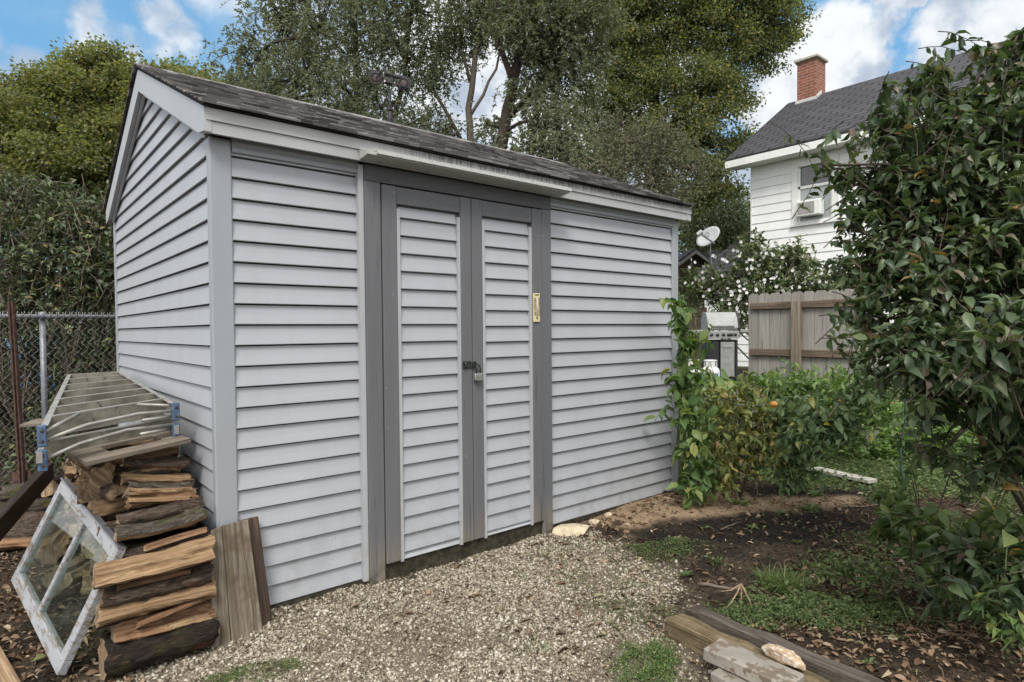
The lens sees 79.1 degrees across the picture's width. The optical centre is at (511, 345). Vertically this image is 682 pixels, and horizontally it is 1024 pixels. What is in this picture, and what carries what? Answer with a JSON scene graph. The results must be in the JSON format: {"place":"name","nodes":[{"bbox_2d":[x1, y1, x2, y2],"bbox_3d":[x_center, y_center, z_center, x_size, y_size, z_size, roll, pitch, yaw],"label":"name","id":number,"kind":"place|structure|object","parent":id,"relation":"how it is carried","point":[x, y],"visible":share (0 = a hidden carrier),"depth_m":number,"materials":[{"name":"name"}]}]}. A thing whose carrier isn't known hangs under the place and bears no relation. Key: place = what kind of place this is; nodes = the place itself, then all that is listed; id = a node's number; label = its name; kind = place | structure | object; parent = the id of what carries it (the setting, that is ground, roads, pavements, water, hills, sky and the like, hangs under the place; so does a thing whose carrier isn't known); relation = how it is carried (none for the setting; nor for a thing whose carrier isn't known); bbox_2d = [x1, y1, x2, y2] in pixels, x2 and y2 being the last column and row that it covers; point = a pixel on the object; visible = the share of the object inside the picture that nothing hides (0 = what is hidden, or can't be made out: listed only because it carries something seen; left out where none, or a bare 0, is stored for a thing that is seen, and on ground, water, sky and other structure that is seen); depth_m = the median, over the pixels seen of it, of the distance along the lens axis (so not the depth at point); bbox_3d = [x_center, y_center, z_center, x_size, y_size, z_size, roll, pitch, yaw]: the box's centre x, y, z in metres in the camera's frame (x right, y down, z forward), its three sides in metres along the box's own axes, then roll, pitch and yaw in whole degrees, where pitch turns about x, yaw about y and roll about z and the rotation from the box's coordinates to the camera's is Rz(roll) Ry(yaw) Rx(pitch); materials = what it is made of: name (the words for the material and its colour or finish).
{"place":"outdoors","nodes":[
{"label":"outdoors","id":0,"kind":"place"},
{"bbox_2d":[69,523,715,681],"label":"gravel","id":1,"kind":"structure","parent":0,"point":[502,592],"depth_m":3.02,"materials":[{"name":"gravel"}]},
{"bbox_2d":[0,336,1023,681],"bbox_3d":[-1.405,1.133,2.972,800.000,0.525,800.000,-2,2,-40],"label":"ground","id":2,"kind":"structure","parent":0,"point":[742,544],"depth_m":3.38,"materials":[{"name":"gravel"}]},
{"bbox_2d":[0,646,20,681],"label":"lumber board","id":3,"kind":"object","parent":2,"relation":"on","point":[8,673],"visible":1,"depth_m":2.54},
{"bbox_2d":[7,301,31,484],"bbox_3d":[-3.943,0.568,4.949,0.407,1.860,0.097,1,2,36],"label":"rusty post","id":4,"kind":"object","parent":2,"relation":"on","point":[22,475],"visible":0.62,"depth_m":4.96,"materials":[{"name":"metal"}]},
{"bbox_2d":[0,525,63,549],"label":"firewood log","id":5,"kind":"object","parent":2,"relation":"on","point":[16,538],"visible":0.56,"depth_m":4.11,"materials":[{"name":"brown wood"}]},
{"bbox_2d":[13,511,64,527],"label":"firewood log","id":6,"kind":"object","parent":5,"relation":"on","point":[32,518],"visible":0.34,"depth_m":4.26,"materials":[{"name":"brown wood"}]},
{"bbox_2d":[26,497,64,512],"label":"firewood log","id":7,"kind":"object","parent":6,"relation":"on","point":[39,505],"visible":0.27,"depth_m":4.50,"materials":[{"name":"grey wood"}]},
{"bbox_2d":[0,483,53,501],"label":"firewood log","id":8,"kind":"object","parent":7,"relation":"on","point":[7,492],"visible":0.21,"depth_m":4.53,"materials":[{"name":"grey wood"}]},
{"bbox_2d":[41,473,64,496],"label":"firewood log","id":9,"kind":"object","parent":8,"relation":"on","point":[50,489],"visible":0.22,"depth_m":4.29,"materials":[{"name":"brown wood"}]},
{"bbox_2d":[0,462,53,540],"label":"timber","id":10,"kind":"object","parent":9,"relation":"on","point":[18,504],"visible":0.91,"depth_m":3.65,"materials":[{"name":"wood"}]},
{"bbox_2d":[0,163,84,463],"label":"hedge shrub","id":11,"kind":"object","parent":2,"relation":"on","point":[25,261],"visible":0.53,"depth_m":6.79,"materials":[{"name":"green plant"}]},
{"bbox_2d":[34,525,69,564],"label":"firewood log","id":12,"kind":"object","parent":2,"relation":"on","point":[52,549],"visible":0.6,"depth_m":3.76,"materials":[{"name":"brown wood"}]},
{"bbox_2d":[0,392,112,484],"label":"ivy ground","id":13,"kind":"structure","parent":2,"relation":"on","point":[60,457],"depth_m":6.27,"materials":[{"name":"green plant"}]},
{"bbox_2d":[0,255,115,407],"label":"distant tree","id":14,"kind":"object","parent":2,"relation":"on","point":[65,331],"visible":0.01,"depth_m":12.58,"materials":[{"name":"green plant"}]},
{"bbox_2d":[0,311,116,491],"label":"chain link fence","id":15,"kind":"object","parent":2,"relation":"on","point":[42,317],"visible":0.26,"depth_m":5.56,"materials":[{"name":"metal"}]},
{"bbox_2d":[0,265,117,472],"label":"bare stems","id":16,"kind":"object","parent":2,"relation":"on","point":[9,406],"visible":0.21,"depth_m":6.60,"materials":[{"name":"plant"}]},
{"bbox_2d":[9,172,116,436],"bbox_3d":[-4.712,-0.362,7.124,1.708,3.427,1.642,-2,2,-40],"label":"hedge shrub","id":17,"kind":"object","parent":2,"relation":"on","point":[90,267],"visible":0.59,"depth_m":6.82,"materials":[{"name":"green plant"}]},
{"bbox_2d":[11,478,125,674],"bbox_3d":[-2.124,1.039,2.938,1.021,0.669,0.244,1,2,42],"label":"window sash","id":18,"kind":"object","parent":2,"relation":"on","point":[60,655],"depth_m":2.90,"materials":[{"name":"white paint"}]},
{"bbox_2d":[0,32,222,355],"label":"broadleaf tree","id":19,"kind":"object","parent":2,"relation":"on","point":[82,98],"visible":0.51,"depth_m":15.88,"materials":[{"name":"green plant"}]},
{"bbox_2d":[98,619,219,679],"bbox_3d":[-1.544,1.302,2.723,0.459,0.147,0.215,-3,9,-40],"label":"firewood log","id":20,"kind":"object","parent":2,"relation":"on","point":[115,659],"visible":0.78,"depth_m":2.64,"materials":[{"name":"brown wood"}]},
{"bbox_2d":[110,601,215,642],"bbox_3d":[-1.547,1.225,2.760,0.410,0.118,0.182,1,6,-40],"label":"firewood log","id":21,"kind":"object","parent":20,"relation":"on","point":[124,631],"visible":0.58,"depth_m":2.68,"materials":[{"name":"brown wood"}]},
{"bbox_2d":[95,576,216,629],"bbox_3d":[-1.557,1.120,2.732,0.474,0.130,0.188,-1,-1,-40],"label":"firewood log","id":22,"kind":"object","parent":21,"relation":"on","point":[111,616],"visible":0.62,"depth_m":2.66,"materials":[{"name":"brown wood"}]},
{"bbox_2d":[97,562,213,607],"bbox_3d":[-1.565,1.056,2.747,0.458,0.104,0.166,0,8,-40],"label":"firewood log","id":23,"kind":"object","parent":22,"relation":"on","point":[199,576],"visible":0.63,"depth_m":2.68,"materials":[{"name":"brown wood"}]},
{"bbox_2d":[116,569,190,591],"bbox_3d":[-1.542,1.010,2.680,0.290,0.027,0.067,-3,-16,-38],"label":"firewood splinter","id":24,"kind":"object","parent":23,"relation":"on","point":[168,576],"visible":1,"depth_m":2.67,"materials":[{"name":"brown wood"}]},
{"bbox_2d":[92,535,215,589],"bbox_3d":[-1.561,0.953,2.726,0.481,0.130,0.208,-4,13,-40],"label":"firewood log","id":25,"kind":"object","parent":23,"relation":"on","point":[191,554],"visible":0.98,"depth_m":2.67,"materials":[{"name":"brown wood"}]},
{"bbox_2d":[124,527,209,557],"bbox_3d":[-1.572,0.894,2.834,0.358,0.045,0.132,-6,3,-40],"label":"firewood log","id":26,"kind":"object","parent":25,"relation":"on","point":[136,550],"visible":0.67,"depth_m":2.77,"materials":[{"name":"brown wood"}]},
{"bbox_2d":[114,504,207,541],"bbox_3d":[-1.599,0.808,2.827,0.381,0.088,0.200,-7,-6,-40],"label":"firewood log","id":27,"kind":"object","parent":26,"relation":"on","point":[156,527],"visible":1,"depth_m":2.79,"materials":[{"name":"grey wood"}]},
{"bbox_2d":[115,497,202,524],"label":"firewood log","id":28,"kind":"object","parent":27,"relation":"on","point":[169,510],"visible":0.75,"depth_m":2.85,"materials":[{"name":"brown wood"}]},
{"bbox_2d":[143,527,207,551],"bbox_3d":[-1.516,0.871,2.800,0.267,0.028,0.068,-11,15,-37],"label":"firewood splinter","id":29,"kind":"object","parent":26,"relation":"on","point":[166,541],"visible":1,"depth_m":2.79,"materials":[{"name":"brown wood"}]},
{"bbox_2d":[134,598,202,628],"bbox_3d":[-1.502,1.165,2.720,0.272,0.031,0.067,-14,7,-37],"label":"firewood splinter","id":30,"kind":"object","parent":21,"relation":"on","point":[166,613],"visible":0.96,"depth_m":2.69,"materials":[{"name":"brown wood"}]},
{"bbox_2d":[210,526,230,648],"bbox_3d":[-1.366,1.118,2.885,0.086,0.534,0.029,-2,-11,-26],"label":"plank","id":31,"kind":"object","parent":2,"relation":"on","point":[219,602],"visible":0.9,"depth_m":2.88,"materials":[{"name":"wood"}]},
{"bbox_2d":[222,519,262,640],"bbox_3d":[-1.286,1.113,2.943,0.141,0.544,0.022,-3,-10,-40],"label":"plank","id":32,"kind":"object","parent":2,"relation":"on","point":[243,606],"visible":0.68,"depth_m":2.94,"materials":[{"name":"wood"}]},
{"bbox_2d":[193,657,309,681],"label":"creeping weed","id":33,"kind":"object","parent":2,"relation":"on","point":[227,675],"visible":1,"depth_m":2.62,"materials":[{"name":"green plant"}]},
{"bbox_2d":[239,516,271,625],"bbox_3d":[-1.245,1.110,3.011,0.049,0.541,0.100,-12,-5,30],"label":"plank","id":34,"kind":"object","parent":2,"relation":"on","point":[261,578],"visible":0.54,"depth_m":3.02,"materials":[{"name":"wood"}]},
{"bbox_2d":[200,0,466,134],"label":"feathery tree","id":35,"kind":"object","parent":2,"relation":"on","point":[358,93],"visible":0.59,"depth_m":15.73,"materials":[{"name":"green plant"}]},
{"bbox_2d":[103,62,693,608],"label":"garden shed","id":36,"kind":"structure","parent":2,"relation":"on","point":[321,312],"depth_m":3.65,"materials":[{"name":"plastic"}]},
{"bbox_2d":[368,62,411,123],"bbox_3d":[-1.013,-2.069,5.165,0.309,0.544,0.204,0,2,33],"label":"weathervane","id":37,"kind":"object","parent":36,"relation":"on","point":[404,83],"visible":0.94,"depth_m":5.16,"materials":[{"name":"black metal"}]},
{"bbox_2d":[380,184,475,563],"bbox_3d":[-0.480,0.165,3.693,0.636,2.149,0.060,-2,2,-40],"label":"door","id":38,"kind":"structure","parent":36,"relation":"in","point":[428,364],"depth_m":3.68,"materials":[{"name":"grey paint"}]},
{"bbox_2d":[470,198,543,539],"bbox_3d":[-0.019,0.152,4.072,0.595,2.149,0.074,-2,2,-40],"label":"door","id":39,"kind":"structure","parent":36,"relation":"in","point":[506,240],"depth_m":4.07,"materials":[{"name":"grey paint"}]},
{"bbox_2d":[406,0,509,144],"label":"slender tree","id":40,"kind":"object","parent":2,"relation":"on","point":[470,18],"visible":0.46,"depth_m":16.93,"materials":[{"name":"green plant"}]},
{"bbox_2d":[0,472,1023,681],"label":"leaf litter","id":41,"kind":"object","parent":2,"relation":"on","point":[904,664],"visible":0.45,"depth_m":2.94,"materials":[{"name":"plant"}]},
{"bbox_2d":[0,463,1023,681],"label":"soil crumbs","id":42,"kind":"object","parent":2,"relation":"on","point":[856,638],"visible":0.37,"depth_m":3.89,"materials":[{"name":"soil"}]},
{"bbox_2d":[453,0,641,180],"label":"dark trunk tree","id":43,"kind":"object","parent":2,"relation":"on","point":[534,39],"visible":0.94,"depth_m":14.36,"materials":[{"name":"green plant"}]},
{"bbox_2d":[553,594,689,630],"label":"creeping weed","id":44,"kind":"object","parent":2,"relation":"on","point":[629,605],"visible":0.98,"depth_m":3.19,"materials":[{"name":"green plant"}]},
{"bbox_2d":[541,100,729,236],"bbox_3d":[2.097,-1.714,11.703,3.725,5.868,2.328,-1,2,-14],"label":"tangled shrub","id":45,"kind":"object","parent":2,"relation":"on","point":[651,181],"visible":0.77,"depth_m":11.39,"materials":[{"name":"green plant"}]},
{"bbox_2d":[601,633,694,681],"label":"creeping weed","id":46,"kind":"object","parent":2,"relation":"on","point":[662,666],"visible":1,"depth_m":2.65,"materials":[{"name":"green plant"}]},
{"bbox_2d":[600,536,717,564],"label":"creeping weed","id":47,"kind":"object","parent":2,"relation":"on","point":[676,540],"visible":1,"depth_m":3.98,"materials":[{"name":"green plant"}]},
{"bbox_2d":[644,292,720,509],"bbox_3d":[1.361,0.439,4.848,0.543,1.729,0.710,-1,2,-16],"label":"climbing vine","id":48,"kind":"object","parent":2,"relation":"on","point":[692,457],"visible":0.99,"depth_m":4.79,"materials":[{"name":"green plant"}]},
{"bbox_2d":[565,0,822,223],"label":"broadleaf tree","id":49,"kind":"object","parent":2,"relation":"on","point":[759,32],"visible":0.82,"depth_m":17.18,"materials":[{"name":"green plant"}]},
{"bbox_2d":[678,248,722,307],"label":"outbuilding","id":50,"kind":"structure","parent":2,"relation":"on","point":[699,257],"depth_m":22.85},
{"bbox_2d":[696,225,719,275],"bbox_3d":[4.540,-2.246,14.544,0.744,1.227,0.444,-1,2,-24],"label":"satellite dish","id":51,"kind":"object","parent":50,"relation":"attached to","point":[708,236],"visible":1,"depth_m":14.59,"materials":[{"name":"metal"}]},
{"bbox_2d":[674,176,750,254],"bbox_3d":[8.695,-3.129,26.005,5.035,7.929,4.787,-2,2,-40],"label":"conifer","id":52,"kind":"object","parent":2,"relation":"on","point":[725,223],"visible":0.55,"depth_m":25.46,"materials":[{"name":"green plant"}]},
{"bbox_2d":[682,367,750,470],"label":"squash plant","id":53,"kind":"object","parent":2,"relation":"on","point":[720,381],"visible":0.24,"depth_m":6.29,"materials":[{"name":"green plant"}]},
{"bbox_2d":[693,312,748,384],"bbox_3d":[3.494,0.042,10.431,1.120,1.224,0.428,0,1,0],"label":"gas grill","id":54,"kind":"object","parent":2,"relation":"on","point":[724,353],"visible":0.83,"depth_m":10.29,"materials":[{"name":"silver metal"}]},
{"bbox_2d":[720,342,734,376],"bbox_3d":[3.580,0.229,10.285,0.231,0.582,0.047,0,1,0],"label":"door","id":55,"kind":"structure","parent":54,"relation":"in","point":[727,349],"depth_m":10.29,"materials":[{"name":"silver metal"}]},
{"bbox_2d":[691,230,750,365],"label":"house addition","id":56,"kind":"structure","parent":2,"relation":"on","point":[743,344],"depth_m":15.59,"materials":[{"name":"white"}]},
{"bbox_2d":[710,668,748,681],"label":"concrete paver","id":57,"kind":"object","parent":2,"relation":"on","point":[720,675],"visible":0.33,"depth_m":2.41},
{"bbox_2d":[703,638,803,681],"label":"concrete paver","id":58,"kind":"object","parent":57,"relation":"on","point":[741,662],"visible":1,"depth_m":2.40,"materials":[{"name":"concrete"}]},
{"bbox_2d":[673,362,812,505],"bbox_3d":[1.846,0.717,4.891,0.913,1.159,0.866,-2,2,-40],"label":"tomato plant","id":59,"kind":"object","parent":2,"relation":"on","point":[742,445],"visible":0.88,"depth_m":4.82,"materials":[{"name":"green plant"}]},
{"bbox_2d":[665,614,830,681],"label":"landscape timber","id":60,"kind":"object","parent":2,"relation":"on","point":[693,634],"visible":0.5,"depth_m":2.75,"materials":[{"name":"wood"}]},
{"bbox_2d":[761,644,805,670],"bbox_3d":[1.096,1.251,2.494,0.069,0.059,0.197,-1,3,-34],"label":"stone","id":61,"kind":"object","parent":60,"relation":"on","point":[780,654],"visible":1,"depth_m":2.48,"materials":[{"name":"stone"}]},
{"bbox_2d":[678,227,859,358],"bbox_3d":[4.953,-0.630,11.829,3.976,3.361,2.115,0,2,16],"label":"flowering bush","id":62,"kind":"object","parent":2,"relation":"on","point":[764,277],"visible":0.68,"depth_m":11.97,"materials":[{"name":"green plant"}]},
{"bbox_2d":[740,553,828,593],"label":"grass tuft","id":63,"kind":"object","parent":2,"relation":"on","point":[784,578],"visible":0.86,"depth_m":3.45,"materials":[{"name":"plant"}]},
{"bbox_2d":[686,605,885,681],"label":"landscape timber","id":64,"kind":"object","parent":2,"relation":"on","point":[831,670],"visible":0.57,"depth_m":2.67,"materials":[{"name":"wood"}]},
{"bbox_2d":[748,289,878,452],"bbox_3d":[3.515,0.305,7.393,0.110,1.915,1.558,-2,2,-38],"label":"fence panel","id":65,"kind":"object","parent":2,"relation":"on","point":[794,327],"visible":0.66,"depth_m":7.45,"materials":[{"name":"brown wood"}]},
{"bbox_2d":[611,466,1023,680],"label":"bed weeds","id":66,"kind":"object","parent":2,"relation":"on","point":[850,599],"visible":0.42,"depth_m":3.61,"materials":[{"name":"green plant"}]},
{"bbox_2d":[718,586,931,646],"bbox_3d":[1.490,1.317,3.099,1.002,0.081,0.654,-1,1,-8],"label":"creeping weed","id":67,"kind":"object","parent":2,"relation":"on","point":[856,611],"visible":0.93,"depth_m":3.06,"materials":[{"name":"green plant"}]},
{"bbox_2d":[744,357,906,455],"bbox_3d":[2.930,0.698,6.024,1.090,1.122,1.665,-2,2,-40],"label":"garden plant","id":68,"kind":"object","parent":2,"relation":"on","point":[789,386],"visible":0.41,"depth_m":6.13,"materials":[{"name":"green plant"}]},
{"bbox_2d":[756,352,908,505],"bbox_3d":[2.371,0.661,4.744,1.026,1.272,1.158,-2,2,-40],"label":"garden plant","id":69,"kind":"object","parent":2,"relation":"on","point":[815,431],"visible":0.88,"depth_m":4.58,"materials":[{"name":"green plant"}]},
{"bbox_2d":[678,376,1023,511],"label":"lawn plants","id":70,"kind":"object","parent":2,"relation":"on","point":[922,478],"visible":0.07,"depth_m":5.91,"materials":[{"name":"green plant"}]},
{"bbox_2d":[805,553,918,594],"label":"weed plant","id":71,"kind":"object","parent":2,"relation":"on","point":[858,568],"visible":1,"depth_m":3.21,"materials":[{"name":"green plant"}]},
{"bbox_2d":[725,39,1019,366],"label":"house","id":72,"kind":"structure","parent":2,"relation":"on","point":[782,173],"depth_m":14.37,"materials":[{"name":"white"}]},
{"bbox_2d":[797,198,823,217],"bbox_3d":[6.667,-3.081,13.865,0.206,0.340,0.530,-2,2,-40],"label":"air conditioner","id":73,"kind":"object","parent":72,"relation":"attached to","point":[815,207],"visible":0.95,"depth_m":13.74,"materials":[{"name":"plastic"}]},
{"bbox_2d":[790,153,839,226],"bbox_3d":[6.774,-3.457,13.863,0.112,1.470,1.080,-2,2,-40],"label":"window","id":74,"kind":"structure","parent":72,"relation":"in","point":[802,174],"depth_m":13.96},
{"bbox_2d":[788,389,979,459],"bbox_3d":[4.329,0.867,7.102,2.192,0.639,1.907,-2,2,-40],"label":"strawberry bed","id":75,"kind":"object","parent":2,"relation":"on","point":[885,431],"visible":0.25,"depth_m":6.59,"materials":[{"name":"green plant"}]},
{"bbox_2d":[769,27,1023,514],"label":"shrub","id":76,"kind":"object","parent":2,"relation":"on","point":[943,250],"visible":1,"depth_m":2.73,"materials":[{"name":"green plant"}]},
{"bbox_2d":[864,452,967,570],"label":"weed plant","id":77,"kind":"object","parent":2,"relation":"on","point":[892,526],"visible":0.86,"depth_m":3.32,"materials":[{"name":"green plant"}]},
{"bbox_2d":[850,555,985,629],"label":"strap leaf plant","id":78,"kind":"object","parent":2,"relation":"on","point":[939,608],"visible":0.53,"depth_m":3.06,"materials":[{"name":"plant"}]},
{"bbox_2d":[866,594,999,656],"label":"dry grass clump","id":79,"kind":"object","parent":2,"relation":"on","point":[966,639],"visible":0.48,"depth_m":2.89,"materials":[{"name":"brown plant"}]},
{"bbox_2d":[902,495,1023,602],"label":"weed plant","id":80,"kind":"object","parent":2,"relation":"on","point":[1005,520],"visible":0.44,"depth_m":2.87,"materials":[{"name":"green plant"}]},
{"bbox_2d":[921,520,1023,638],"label":"weed plant","id":81,"kind":"object","parent":2,"relation":"on","point":[981,561],"visible":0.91,"depth_m":2.67,"materials":[{"name":"green plant"}]},
{"bbox_2d":[962,587,1023,650],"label":"weed plant","id":82,"kind":"object","parent":2,"relation":"on","point":[991,621],"visible":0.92,"depth_m":2.45,"materials":[{"name":"green plant"}]},
{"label":"firewood log","id":83,"kind":"object","parent":2,"relation":"on","visible":0},
{"bbox_2d":[40,552,89,595],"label":"firewood log","id":84,"kind":"object","parent":83,"relation":"on","point":[77,566],"visible":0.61,"depth_m":3.29,"materials":[{"name":"brown wood"}]},
{"bbox_2d":[0,0,1023,335],"label":"sky","id":85,"kind":"structure","parent":0,"point":[860,40],"materials":[{"name":"blue"}]},
{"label":"firewood log","id":86,"kind":"object","parent":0,"visible":0},
{"bbox_2d":[96,526,198,562],"bbox_3d":[-1.752,0.948,2.987,0.177,0.089,0.440,10,7,42],"label":"firewood log","id":87,"kind":"object","parent":86,"relation":"on","point":[129,542],"visible":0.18,"depth_m":2.98,"materials":[{"name":"brown wood"}]},
{"bbox_2d":[96,520,196,542],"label":"firewood log","id":88,"kind":"object","parent":87,"relation":"on","point":[111,525],"visible":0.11,"depth_m":2.86,"materials":[{"name":"brown wood"}]},
{"bbox_2d":[124,488,199,511],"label":"firewood log","id":89,"kind":"object","parent":88,"relation":"on","point":[131,507],"visible":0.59,"depth_m":2.94,"materials":[{"name":"brown wood"}]},
{"bbox_2d":[122,480,194,498],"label":"firewood log","id":90,"kind":"object","parent":89,"relation":"on","point":[133,488],"visible":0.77,"depth_m":2.96,"materials":[{"name":"brown wood"}]},
{"bbox_2d":[120,472,194,484],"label":"firewood log","id":91,"kind":"object","parent":90,"relation":"on","point":[126,477],"visible":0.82,"depth_m":3.00,"materials":[{"name":"brown wood"}]},
{"bbox_2d":[119,457,190,467],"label":"firewood log","id":92,"kind":"object","parent":91,"relation":"on","point":[172,462],"visible":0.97,"depth_m":3.02,"materials":[{"name":"brown wood"}]},
{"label":"firewood log","id":93,"kind":"object","parent":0,"visible":0},
{"bbox_2d":[92,495,136,521],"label":"firewood log","id":94,"kind":"object","parent":93,"relation":"on","point":[105,510],"visible":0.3,"depth_m":2.98,"materials":[{"name":"brown wood"}]},
{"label":"firewood log","id":95,"kind":"object","parent":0,"visible":0},
{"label":"firewood log","id":96,"kind":"object","parent":95,"relation":"on","visible":0},
{"bbox_2d":[87,500,111,520],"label":"firewood log","id":97,"kind":"object","parent":96,"relation":"on","point":[91,505],"visible":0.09,"depth_m":2.97,"materials":[{"name":"brown wood"}]},
{"bbox_2d":[75,478,104,504],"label":"firewood log","id":98,"kind":"object","parent":97,"relation":"on","point":[89,492],"visible":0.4,"depth_m":2.99,"materials":[{"name":"brown wood"}]},
{"bbox_2d":[89,461,115,487],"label":"firewood log","id":99,"kind":"object","parent":98,"relation":"on","point":[103,474],"visible":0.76,"depth_m":2.98,"materials":[{"name":"brown wood"}]},
{"bbox_2d":[75,460,92,471],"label":"firewood log","id":100,"kind":"object","parent":99,"relation":"on","point":[83,467],"visible":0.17,"depth_m":3.02,"materials":[{"name":"brown wood"}]},
{"bbox_2d":[64,431,190,465],"bbox_3d":[-1.917,0.486,3.068,0.460,0.018,0.445,4,10,41],"label":"plywood board","id":101,"kind":"object","parent":100,"relation":"on","point":[92,455],"visible":0.66,"depth_m":2.96,"materials":[{"name":"wood"}]},
{"bbox_2d":[36,371,179,471],"bbox_3d":[-2.399,0.363,3.727,0.562,0.299,2.296,-1,2,-33],"label":"step ladder","id":102,"kind":"object","parent":101,"relation":"on","point":[83,401],"visible":1,"depth_m":3.12,"materials":[{"name":"wood"}]},
{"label":"firewood log","id":103,"kind":"object","parent":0,"visible":0},
{"bbox_2d":[115,467,180,474],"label":"firewood log","id":104,"kind":"object","parent":103,"relation":"on","point":[119,471],"visible":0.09,"depth_m":3.21,"materials":[{"name":"brown wood"}]},
{"bbox_2d":[106,444,178,468],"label":"firewood log","id":105,"kind":"object","parent":104,"relation":"on","point":[172,451],"visible":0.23,"depth_m":3.25,"materials":[{"name":"brown wood"}]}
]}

